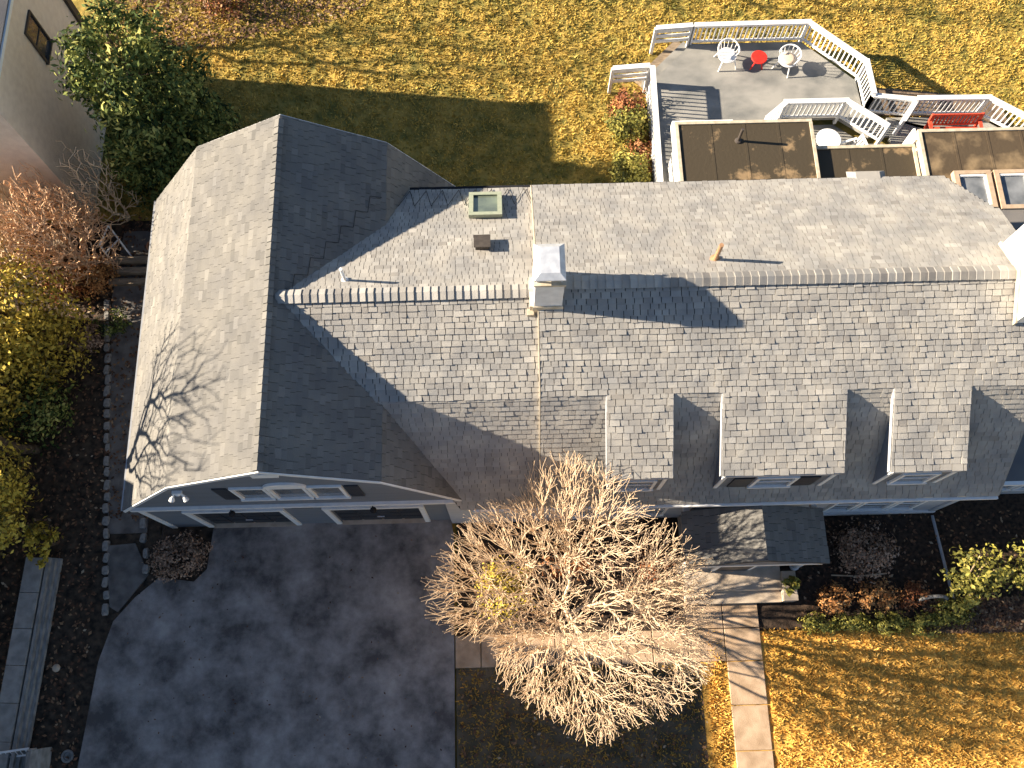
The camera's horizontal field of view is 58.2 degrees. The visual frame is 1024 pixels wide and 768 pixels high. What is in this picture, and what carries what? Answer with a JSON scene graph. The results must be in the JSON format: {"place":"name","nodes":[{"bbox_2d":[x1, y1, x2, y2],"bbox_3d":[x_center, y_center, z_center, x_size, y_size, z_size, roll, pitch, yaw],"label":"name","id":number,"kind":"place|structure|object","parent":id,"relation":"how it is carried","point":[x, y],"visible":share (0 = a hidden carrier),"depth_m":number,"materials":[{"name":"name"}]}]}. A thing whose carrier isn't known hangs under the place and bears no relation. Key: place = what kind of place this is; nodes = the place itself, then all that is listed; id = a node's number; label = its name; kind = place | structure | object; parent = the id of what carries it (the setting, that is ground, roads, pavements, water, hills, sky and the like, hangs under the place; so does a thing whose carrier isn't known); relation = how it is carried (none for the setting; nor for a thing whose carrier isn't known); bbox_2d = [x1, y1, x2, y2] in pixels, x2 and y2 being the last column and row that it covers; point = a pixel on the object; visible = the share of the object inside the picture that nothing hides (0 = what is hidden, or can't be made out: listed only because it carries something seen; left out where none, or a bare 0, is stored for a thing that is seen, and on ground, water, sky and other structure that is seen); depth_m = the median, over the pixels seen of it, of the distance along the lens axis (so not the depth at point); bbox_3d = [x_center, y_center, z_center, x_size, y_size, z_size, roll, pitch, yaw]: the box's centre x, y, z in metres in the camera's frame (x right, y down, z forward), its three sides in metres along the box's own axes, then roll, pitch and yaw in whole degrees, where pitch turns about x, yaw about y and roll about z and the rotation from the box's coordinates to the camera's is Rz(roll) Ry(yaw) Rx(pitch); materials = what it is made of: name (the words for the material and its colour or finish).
{"place":"outdoors","nodes":[
{"label":"outdoors","id":0,"kind":"place"},
{"bbox_2d":[0,436,41,453],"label":"bare tree","id":1,"kind":"object","parent":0,"point":[37,449],"visible":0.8,"depth_m":26.71,"materials":[{"name":"plant"}]},
{"bbox_2d":[0,0,115,220],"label":"neighbour house","id":2,"kind":"structure","parent":0,"point":[38,117],"depth_m":27.16,"materials":[{"name":"beige paint"}]},
{"bbox_2d":[24,10,52,64],"bbox_3d":[-13.796,-10.099,26.775,0.120,1.350,0.880,-1,72,0],"label":"window","id":3,"kind":"structure","parent":2,"relation":"in","point":[35,33],"depth_m":26.77,"materials":[{"name":"black glass"}]},
{"bbox_2d":[0,221,161,767],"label":"side yard","id":4,"kind":"structure","parent":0,"point":[98,625],"depth_m":26.98,"materials":[{"name":"soil"}]},
{"bbox_2d":[0,747,36,756],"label":"white rail","id":5,"kind":"object","parent":4,"relation":"on","point":[15,750],"visible":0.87,"depth_m":24.61,"materials":[{"name":"paint"}]},
{"bbox_2d":[0,425,42,558],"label":"yellow tree","id":6,"kind":"object","parent":4,"relation":"on","point":[11,528],"visible":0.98,"depth_m":25.50,"materials":[{"name":"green plant"}]},
{"bbox_2d":[0,557,45,767],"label":"retaining wall","id":7,"kind":"structure","parent":4,"relation":"on","point":[20,642],"depth_m":25.48,"materials":[{"name":"grey concrete"}]},
{"bbox_2d":[0,183,47,286],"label":"bare shrub","id":8,"kind":"object","parent":4,"relation":"on","point":[2,251],"visible":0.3,"depth_m":28.20,"materials":[{"name":"brown plant"}]},
{"bbox_2d":[9,557,62,767],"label":"timber edging","id":9,"kind":"object","parent":4,"relation":"on","point":[35,668],"visible":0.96,"depth_m":25.59,"materials":[{"name":"grey wood"}]},
{"bbox_2d":[24,747,51,767],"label":"grey board","id":10,"kind":"object","parent":4,"relation":"on","point":[39,758],"visible":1,"depth_m":24.48,"materials":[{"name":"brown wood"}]},
{"bbox_2d":[22,516,62,569],"bbox_3d":[-13.318,4.491,26.090,1.138,1.656,1.189,39,76,12],"label":"sapling","id":11,"kind":"object","parent":4,"relation":"on","point":[31,538],"visible":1,"depth_m":25.88,"materials":[{"name":"plant"}]},
{"bbox_2d":[0,370,86,459],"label":"dark shrub","id":12,"kind":"object","parent":4,"relation":"on","point":[45,402],"visible":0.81,"depth_m":27.21,"materials":[{"name":"green plant"}]},
{"bbox_2d":[0,241,99,427],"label":"yellow tree","id":13,"kind":"object","parent":4,"relation":"on","point":[19,352],"visible":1,"depth_m":26.69,"materials":[{"name":"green plant"}]},
{"bbox_2d":[0,160,124,293],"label":"bare shrub","id":14,"kind":"object","parent":4,"relation":"on","point":[67,220],"visible":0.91,"depth_m":27.39,"materials":[{"name":"brown plant"}]},
{"bbox_2d":[36,270,89,303],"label":"orange shrub","id":15,"kind":"object","parent":4,"relation":"on","point":[61,293],"visible":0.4,"depth_m":28.87,"materials":[{"name":"orange plant"}]},
{"bbox_2d":[53,225,74,258],"bbox_3d":[-14.465,-4.686,29.672,0.400,0.500,1.220,-1,72,0],"label":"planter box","id":16,"kind":"object","parent":4,"relation":"on","point":[71,238],"visible":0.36,"depth_m":29.49,"materials":[{"name":"brown wood"}]},
{"bbox_2d":[61,749,73,762],"bbox_3d":[-12.108,10.142,25.037,0.349,0.090,0.349,-1,72,0],"label":"drain ring","id":17,"kind":"object","parent":4,"relation":"on","point":[70,753],"visible":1,"depth_m":25.02,"materials":[{"name":"stone"}]},
{"bbox_2d":[0,216,151,767],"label":"fallen leaves","id":18,"kind":"object","parent":4,"relation":"on","point":[123,375],"visible":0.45,"depth_m":27.33,"materials":[{"name":"brown plant"}]},
{"bbox_2d":[58,318,108,358],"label":"orange shrub","id":19,"kind":"object","parent":4,"relation":"on","point":[89,342],"visible":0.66,"depth_m":28.38,"materials":[{"name":"brown plant"}]},
{"bbox_2d":[57,260,119,304],"bbox_3d":[-13.480,-3.332,28.904,2.292,1.234,1.510,14,72,5],"label":"orange shrub","id":20,"kind":"object","parent":4,"relation":"on","point":[95,284],"visible":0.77,"depth_m":28.91,"materials":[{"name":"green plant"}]},
{"bbox_2d":[77,250,119,280],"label":"orange shrub","id":21,"kind":"object","parent":4,"relation":"on","point":[106,271],"visible":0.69,"depth_m":29.01,"materials":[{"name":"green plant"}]},
{"bbox_2d":[101,604,108,615],"bbox_3d":[-11.628,6.449,26.285,0.182,0.160,0.369,-4,69,0],"label":"edging stone","id":22,"kind":"object","parent":4,"relation":"on","point":[105,609],"visible":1,"depth_m":26.22,"materials":[{"name":"grey stone"}]},
{"bbox_2d":[102,503,108,513],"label":"edging stone","id":23,"kind":"object","parent":4,"relation":"on","point":[105,507],"visible":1,"depth_m":27.13,"materials":[{"name":"grey stone"}]},
{"bbox_2d":[102,516,109,525],"bbox_3d":[-11.954,4.037,27.082,0.210,0.160,0.280,5,75,6],"label":"edging stone","id":24,"kind":"object","parent":4,"relation":"on","point":[105,520],"visible":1,"depth_m":27.02,"materials":[{"name":"grey stone"}]},
{"bbox_2d":[102,540,110,550],"bbox_3d":[-11.862,4.729,26.853,0.189,0.160,0.320,0,74,4],"label":"edging stone","id":25,"kind":"object","parent":4,"relation":"on","point":[105,544],"visible":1,"depth_m":26.78,"materials":[{"name":"grey stone"}]},
{"bbox_2d":[103,528,109,538],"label":"edging stone","id":26,"kind":"object","parent":4,"relation":"on","point":[106,534],"visible":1,"depth_m":26.90,"materials":[{"name":"grey stone"}]},
{"bbox_2d":[103,398,110,407],"bbox_3d":[-12.423,0.589,28.223,0.207,0.160,0.294,1,72,-1],"label":"edging stone","id":27,"kind":"object","parent":4,"relation":"on","point":[107,403],"visible":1,"depth_m":28.16,"materials":[{"name":"grey stone"}]},
{"bbox_2d":[103,480,110,489],"bbox_3d":[-12.067,3.018,27.419,0.187,0.160,0.346,2,72,5],"label":"edging stone","id":28,"kind":"object","parent":4,"relation":"on","point":[107,483],"visible":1,"depth_m":27.35,"materials":[{"name":"grey stone"}]},
{"bbox_2d":[103,385,110,396],"bbox_3d":[-12.479,0.220,28.345,0.189,0.160,0.372,7,71,0],"label":"edging stone","id":29,"kind":"object","parent":4,"relation":"on","point":[107,388],"visible":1,"depth_m":28.27,"materials":[{"name":"grey stone"}]},
{"bbox_2d":[103,365,110,375],"bbox_3d":[-12.581,-0.428,28.558,0.180,0.160,0.332,-1,67,2],"label":"edging stone","id":30,"kind":"object","parent":4,"relation":"on","point":[107,368],"visible":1,"depth_m":28.49,"materials":[{"name":"grey stone"}]},
{"bbox_2d":[139,533,146,542],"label":"edging stone","id":31,"kind":"object","parent":4,"relation":"on","point":[143,538],"visible":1,"depth_m":26.86,"materials":[{"name":"grey stone"}]},
{"bbox_2d":[142,564,149,573],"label":"edging stone","id":32,"kind":"object","parent":4,"relation":"on","point":[144,568],"visible":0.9,"depth_m":26.57,"materials":[{"name":"grey stone"}]},
{"bbox_2d":[143,548,149,558],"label":"edging stone","id":33,"kind":"object","parent":4,"relation":"on","point":[146,553],"visible":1,"depth_m":26.73,"materials":[{"name":"grey stone"}]},
{"bbox_2d":[107,543,148,611],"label":"path slab","id":34,"kind":"structure","parent":0,"point":[127,577],"depth_m":26.57,"materials":[{"name":"concrete"}]},
{"bbox_2d":[108,231,150,533],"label":"side path","id":35,"kind":"structure","parent":0,"point":[127,524],"depth_m":28.44,"materials":[{"name":"concrete"}]},
{"bbox_2d":[87,305,132,336],"bbox_3d":[-12.588,-1.857,28.753,1.378,0.599,0.983,-28,74,-9],"label":"ivy patch","id":36,"kind":"object","parent":35,"relation":"on","point":[112,330],"visible":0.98,"depth_m":28.75,"materials":[{"name":"green plant"}]},
{"bbox_2d":[99,225,131,259],"bbox_3d":[-12.531,-4.419,29.235,0.743,1.195,0.852,-1,72,0],"label":"metal frame","id":37,"kind":"object","parent":35,"relation":"on","point":[115,242],"visible":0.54,"depth_m":29.06,"materials":[{"name":"white paint"}]},
{"bbox_2d":[108,278,145,286],"bbox_3d":[-11.977,-3.256,29.410,1.800,0.200,0.200,-1,72,0],"label":"timber step","id":38,"kind":"object","parent":35,"relation":"on","point":[130,282],"visible":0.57,"depth_m":29.32,"materials":[{"name":"brown wood"}]},
{"bbox_2d":[109,256,147,264],"bbox_3d":[-11.995,-3.971,29.477,1.800,0.200,0.200,-1,72,0],"label":"timber step","id":39,"kind":"object","parent":35,"relation":"on","point":[126,260],"visible":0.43,"depth_m":29.39,"materials":[{"name":"brown wood"}]},
{"bbox_2d":[110,267,146,275],"bbox_3d":[-11.986,-3.613,29.444,1.800,0.200,0.200,-1,72,0],"label":"timber step","id":40,"kind":"object","parent":35,"relation":"on","point":[125,271],"visible":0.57,"depth_m":29.35,"materials":[{"name":"brown wood"}]},
{"bbox_2d":[139,518,146,528],"bbox_3d":[-10.852,4.106,27.059,0.200,0.160,0.331,-6,75,2],"label":"edging stone","id":41,"kind":"object","parent":35,"relation":"on","point":[142,523],"visible":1,"depth_m":26.99,"materials":[{"name":"grey stone"}]},
{"bbox_2d":[157,524,212,581],"bbox_3d":[-9.203,8.479,25.666,2.000,0.015,9.500,-1,72,0],"label":"drive border","id":42,"kind":"object","parent":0,"point":[206,532],"visible":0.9,"depth_m":26.95,"materials":[{"name":"soil"}]},
{"bbox_2d":[139,529,214,583],"bbox_3d":[-9.640,4.932,26.393,2.087,0.832,1.562,-1,72,0],"label":"drive shrub","id":43,"kind":"object","parent":42,"relation":"on","point":[184,553],"visible":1,"depth_m":26.41,"materials":[{"name":"brown plant"}]},
{"bbox_2d":[78,520,454,767],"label":"driveway","id":44,"kind":"structure","parent":0,"point":[301,575],"depth_m":25.83,"materials":[{"name":"grey asphalt"}]},
{"bbox_2d":[120,536,444,765],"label":"fallen leaves","id":45,"kind":"object","parent":44,"relation":"on","point":[284,679],"visible":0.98,"depth_m":25.64,"materials":[{"name":"brown plant"}]},
{"bbox_2d":[0,0,1023,222],"bbox_3d":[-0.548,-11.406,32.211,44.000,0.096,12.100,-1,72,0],"label":"lawn","id":46,"kind":"structure","parent":0,"point":[469,72],"depth_m":32.15,"materials":[{"name":"yellow plant"}]},
{"bbox_2d":[55,140,142,225],"bbox_3d":[-12.627,-6.016,28.192,1.712,4.316,1.634,-1,72,0],"label":"bare shrub","id":47,"kind":"object","parent":46,"relation":"on","point":[127,217],"visible":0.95,"depth_m":28.11,"materials":[{"name":"brown plant"}]},
{"bbox_2d":[49,0,245,211],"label":"evergreen tree","id":48,"kind":"object","parent":46,"relation":"on","point":[145,132],"visible":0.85,"depth_m":26.04,"materials":[{"name":"green plant"}]},
{"bbox_2d":[185,0,257,23],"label":"top shrub","id":49,"kind":"object","parent":46,"relation":"on","point":[225,4],"visible":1,"depth_m":32.33,"materials":[{"name":"orange plant"}]},
{"bbox_2d":[104,0,368,49],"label":"fallen leaves","id":50,"kind":"object","parent":46,"relation":"on","point":[179,2],"visible":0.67,"depth_m":32.68,"materials":[{"name":"yellow plant"}]},
{"bbox_2d":[598,102,650,147],"bbox_3d":[3.859,-8.720,30.625,1.678,1.345,1.530,24,73,8],"label":"boxwood","id":51,"kind":"object","parent":46,"relation":"on","point":[620,127],"visible":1,"depth_m":30.41,"materials":[{"name":"green plant"}]},
{"bbox_2d":[607,84,649,124],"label":"rust shrub","id":52,"kind":"object","parent":46,"relation":"on","point":[620,99],"visible":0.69,"depth_m":30.75,"materials":[{"name":"orange plant"}]},
{"bbox_2d":[608,146,653,182],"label":"boxwood","id":53,"kind":"object","parent":46,"relation":"on","point":[622,175],"visible":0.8,"depth_m":29.89,"materials":[{"name":"green plant"}]},
{"bbox_2d":[625,128,652,174],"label":"rust shrub","id":54,"kind":"object","parent":46,"relation":"on","point":[640,145],"visible":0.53,"depth_m":30.66,"materials":[{"name":"orange plant"}]},
{"bbox_2d":[607,19,1023,181],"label":"deck","id":55,"kind":"structure","parent":46,"relation":"on","point":[682,81],"depth_m":31.06,"materials":[{"name":"grey paint"}]},
{"bbox_2d":[713,38,739,71],"bbox_3d":[7.303,-11.188,31.193,0.770,0.809,0.735,-9,72,-3],"label":"garden chair","id":56,"kind":"object","parent":55,"relation":"on","point":[727,54],"visible":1,"depth_m":31.13,"materials":[{"name":"white paint"}]},
{"bbox_2d":[749,50,766,69],"bbox_3d":[8.353,-10.961,31.270,0.550,0.523,0.550,-1,72,0],"label":"side table","id":57,"kind":"object","parent":55,"relation":"on","point":[758,56],"visible":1,"depth_m":31.03,"materials":[{"name":"red paint"}]},
{"bbox_2d":[772,44,801,77],"bbox_3d":[9.368,-11.001,31.168,0.770,0.739,0.735,37,75,11],"label":"garden chair","id":58,"kind":"object","parent":55,"relation":"on","point":[788,60],"visible":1,"depth_m":31.01,"materials":[{"name":"white paint"}]},
{"bbox_2d":[815,128,840,145],"bbox_3d":[10.415,-7.936,30.555,0.820,0.736,0.820,-1,72,0],"label":"round table","id":59,"kind":"object","parent":55,"relation":"on","point":[828,137],"visible":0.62,"depth_m":30.22,"materials":[{"name":"white paint"}]},
{"bbox_2d":[840,133,867,144],"bbox_3d":[11.224,-7.710,30.386,0.714,0.907,0.670,-16,72,-5],"label":"armchair","id":60,"kind":"object","parent":55,"relation":"on","point":[856,139],"visible":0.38,"depth_m":30.27,"materials":[{"name":"white paint"}]},
{"bbox_2d":[923,112,984,128],"bbox_3d":[14.501,-8.301,30.148,1.750,0.974,0.745,-1,72,0],"label":"bench","id":61,"kind":"object","parent":55,"relation":"on","point":[930,123],"visible":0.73,"depth_m":30.02,"materials":[{"name":"red paint"}]},
{"bbox_2d":[858,87,1008,126],"bbox_3d":[14.461,-9.476,31.514,5.093,0.110,1.162,6,72,2],"label":"railing","id":62,"kind":"object","parent":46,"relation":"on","point":[916,94],"visible":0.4,"depth_m":31.48,"materials":[{"name":"white wood"}]},
{"bbox_2d":[115,220,924,767],"bbox_3d":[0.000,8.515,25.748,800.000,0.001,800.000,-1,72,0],"label":"ground","id":63,"kind":"structure","parent":0,"point":[481,662],"depth_m":26.08,"materials":[{"name":"brown soil"}]},
{"bbox_2d":[121,114,1023,603],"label":"house","id":64,"kind":"structure","parent":63,"relation":"on","point":[749,354],"depth_m":22.48,"materials":[{"name":"grey tile"}]},
{"bbox_2d":[199,512,291,523],"bbox_3d":[-7.534,3.724,25.995,2.420,2.180,0.135,-1,72,0],"label":"garage door","id":65,"kind":"structure","parent":64,"relation":"in","point":[218,518],"depth_m":26.22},
{"bbox_2d":[228,487,277,501],"bbox_3d":[-6.391,2.710,22.697,0.920,1.300,0.120,-1,72,0],"label":"window","id":66,"kind":"structure","parent":64,"relation":"in","point":[246,494],"depth_m":22.75,"materials":[{"name":"white paint"}]},
{"bbox_2d":[262,482,315,500],"bbox_3d":[-5.467,2.620,22.504,1.040,1.722,0.120,-1,72,0],"label":"window","id":67,"kind":"structure","parent":64,"relation":"in","point":[282,491],"depth_m":22.57,"materials":[{"name":"white paint"}]},
{"bbox_2d":[306,485,350,499],"bbox_3d":[-4.542,2.664,22.712,0.920,1.300,0.120,-1,72,0],"label":"window","id":68,"kind":"structure","parent":64,"relation":"in","point":[320,492],"depth_m":22.77,"materials":[{"name":"white paint"}]},
{"bbox_2d":[333,508,422,519],"bbox_3d":[-3.765,3.630,26.026,2.440,2.180,0.135,-1,72,0],"label":"garage door","id":69,"kind":"structure","parent":64,"relation":"in","point":[407,513],"depth_m":26.26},
{"bbox_2d":[570,506,598,518],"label":"window","id":70,"kind":"structure","parent":64,"relation":"in","point":[574,517],"depth_m":26.17,"materials":[{"name":"white paint"}]},
{"bbox_2d":[602,505,636,517],"bbox_3d":[2.978,3.545,25.686,1.010,1.500,0.120,-1,72,0],"label":"window","id":71,"kind":"structure","parent":64,"relation":"in","point":[613,511],"depth_m":26.08,"materials":[{"name":"white paint"}]},
{"bbox_2d":[634,504,670,516],"bbox_3d":[3.928,3.521,25.694,0.860,1.500,0.120,-1,72,0],"label":"window","id":72,"kind":"structure","parent":64,"relation":"in","point":[653,513],"depth_m":26.07,"materials":[{"name":"white glass"}]},
{"bbox_2d":[711,566,756,570],"bbox_3d":[6.219,5.059,25.467,1.120,1.535,0.058,-1,72,0],"label":"front door","id":73,"kind":"structure","parent":64,"relation":"in","point":[748,567],"depth_m":25.71,"materials":[{"name":"white paint"}]},
{"bbox_2d":[781,575,799,596],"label":"entrance plant","id":74,"kind":"object","parent":64,"relation":"on","point":[789,582],"visible":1,"depth_m":25.75,"materials":[{"name":"green plant"}]},
{"bbox_2d":[823,503,862,512],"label":"window","id":75,"kind":"structure","parent":64,"relation":"in","point":[845,507],"depth_m":26.16,"materials":[{"name":"white paint"}]},
{"bbox_2d":[850,499,898,511],"bbox_3d":[10.226,3.380,25.793,1.010,1.500,0.120,-1,72,0],"label":"window","id":76,"kind":"structure","parent":64,"relation":"in","point":[881,506],"depth_m":26.17,"materials":[{"name":"white glass"}]},
{"bbox_2d":[885,498,927,510],"bbox_3d":[11.125,3.358,25.800,0.810,1.500,0.120,-1,72,0],"label":"window","id":77,"kind":"structure","parent":64,"relation":"in","point":[900,506],"depth_m":26.16,"materials":[{"name":"white paint"}]},
{"bbox_2d":[455,661,720,767],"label":"shaded lawn","id":78,"kind":"structure","parent":0,"point":[695,746],"depth_m":25.32,"materials":[{"name":"green plant"}]},
{"bbox_2d":[459,666,711,767],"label":"fallen leaves","id":79,"kind":"object","parent":78,"relation":"on","point":[553,727],"visible":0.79,"depth_m":25.22,"materials":[{"name":"brown plant"}]},
{"bbox_2d":[455,629,725,667],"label":"paved walkway","id":80,"kind":"structure","parent":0,"point":[469,653],"depth_m":25.91,"materials":[{"name":"concrete"}]},
{"bbox_2d":[685,603,773,767],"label":"front walk","id":81,"kind":"structure","parent":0,"point":[751,723],"depth_m":25.65,"materials":[{"name":"concrete"}]},
{"bbox_2d":[457,493,1023,636],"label":"garden bed","id":82,"kind":"object","parent":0,"point":[781,615],"visible":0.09,"depth_m":26.70,"materials":[{"name":"brown soil"}]},
{"bbox_2d":[470,550,538,626],"bbox_3d":[-0.207,5.737,25.798,2.005,1.435,2.130,-1,72,0],"label":"yew","id":83,"kind":"object","parent":82,"relation":"on","point":[503,586],"visible":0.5,"depth_m":25.75,"materials":[{"name":"yellow plant"}]},
{"bbox_2d":[531,539,597,580],"bbox_3d":[1.500,5.010,26.285,1.955,0.969,1.243,-1,72,0],"label":"foundation shrub","id":84,"kind":"object","parent":82,"relation":"on","point":[572,565],"visible":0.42,"depth_m":26.23,"materials":[{"name":"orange plant"}]},
{"bbox_2d":[421,451,718,745],"bbox_3d":[1.693,5.458,22.911,6.850,7.137,5.649,40,76,12],"label":"bare tree","id":85,"kind":"object","parent":82,"relation":"on","point":[569,613],"visible":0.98,"depth_m":21.98,"materials":[{"name":"beige plant"}]},
{"bbox_2d":[587,534,641,583],"bbox_3d":[3.028,4.961,26.246,1.740,1.072,1.348,-1,72,0],"label":"foundation shrub","id":86,"kind":"object","parent":82,"relation":"on","point":[630,561],"visible":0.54,"depth_m":26.22,"materials":[{"name":"brown plant"}]},
{"bbox_2d":[631,528,679,581],"bbox_3d":[4.061,4.996,26.277,1.440,0.992,1.651,-34,75,-10],"label":"foundation shrub","id":87,"kind":"object","parent":82,"relation":"on","point":[643,554],"visible":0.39,"depth_m":26.17,"materials":[{"name":"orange plant"}]},
{"bbox_2d":[467,510,1023,625],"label":"fallen leaves","id":88,"kind":"object","parent":82,"relation":"on","point":[859,522],"visible":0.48,"depth_m":26.67,"materials":[{"name":"brown plant"}]},
{"bbox_2d":[797,610,839,635],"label":"border shrub","id":89,"kind":"object","parent":82,"relation":"on","point":[811,621],"visible":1,"depth_m":25.89,"materials":[{"name":"green plant"}]},
{"bbox_2d":[814,580,857,615],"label":"border shrub","id":90,"kind":"object","parent":82,"relation":"on","point":[836,604],"visible":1,"depth_m":26.00,"materials":[{"name":"orange plant"}]},
{"bbox_2d":[830,612,874,634],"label":"border shrub","id":91,"kind":"object","parent":82,"relation":"on","point":[855,621],"visible":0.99,"depth_m":25.91,"materials":[{"name":"green plant"}]},
{"bbox_2d":[829,516,905,583],"bbox_3d":[10.097,4.715,26.186,1.993,1.340,1.912,-1,72,0],"label":"clipped shrub","id":92,"kind":"object","parent":82,"relation":"on","point":[861,555],"visible":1,"depth_m":26.06,"materials":[{"name":"brown plant"}]},
{"bbox_2d":[850,576,904,612],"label":"border shrub","id":93,"kind":"object","parent":82,"relation":"on","point":[878,594],"visible":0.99,"depth_m":26.01,"materials":[{"name":"orange plant"}]},
{"bbox_2d":[870,609,906,638],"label":"border shrub","id":94,"kind":"object","parent":82,"relation":"on","point":[893,623],"visible":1,"depth_m":25.90,"materials":[{"name":"green plant"}]},
{"bbox_2d":[896,580,931,611],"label":"border shrub","id":95,"kind":"object","parent":82,"relation":"on","point":[912,592],"visible":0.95,"depth_m":26.07,"materials":[{"name":"orange plant"}]},
{"bbox_2d":[901,609,950,640],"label":"border shrub","id":96,"kind":"object","parent":82,"relation":"on","point":[933,623],"visible":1,"depth_m":25.89,"materials":[{"name":"green plant"}]},
{"bbox_2d":[918,594,948,602],"bbox_3d":[11.941,6.057,25.944,0.859,0.444,0.194,-1,72,0],"label":"garden ring","id":97,"kind":"object","parent":82,"relation":"on","point":[945,597],"visible":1,"depth_m":25.81,"materials":[{"name":"stone"}]},
{"bbox_2d":[931,515,954,602],"bbox_3d":[12.525,5.081,26.684,0.098,0.110,2.560,-6,72,-2],"label":"drain pipe","id":98,"kind":"object","parent":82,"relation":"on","point":[940,546],"visible":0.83,"depth_m":26.74,"materials":[{"name":"grey plastic"}]},
{"bbox_2d":[930,596,976,628],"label":"border shrub","id":99,"kind":"object","parent":82,"relation":"on","point":[959,617],"visible":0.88,"depth_m":25.94,"materials":[{"name":"green plant"}]},
{"bbox_2d":[922,595,1023,634],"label":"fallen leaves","id":100,"kind":"object","parent":82,"relation":"on","point":[985,624],"visible":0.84,"depth_m":26.15,"materials":[{"name":"brown plant"}]},
{"bbox_2d":[937,543,1016,612],"bbox_3d":[13.017,5.372,25.670,2.142,1.910,1.921,-1,72,0],"label":"laurel","id":101,"kind":"object","parent":82,"relation":"on","point":[969,584],"visible":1,"depth_m":25.47,"materials":[{"name":"green plant"}]},
{"bbox_2d":[1001,538,1023,595],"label":"laurel","id":102,"kind":"object","parent":82,"relation":"on","point":[1019,580],"visible":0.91,"depth_m":25.89,"materials":[{"name":"green plant"}]},
{"bbox_2d":[700,622,1023,767],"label":"front lawn","id":103,"kind":"structure","parent":0,"point":[832,688],"depth_m":25.52,"materials":[{"name":"yellow plant"}]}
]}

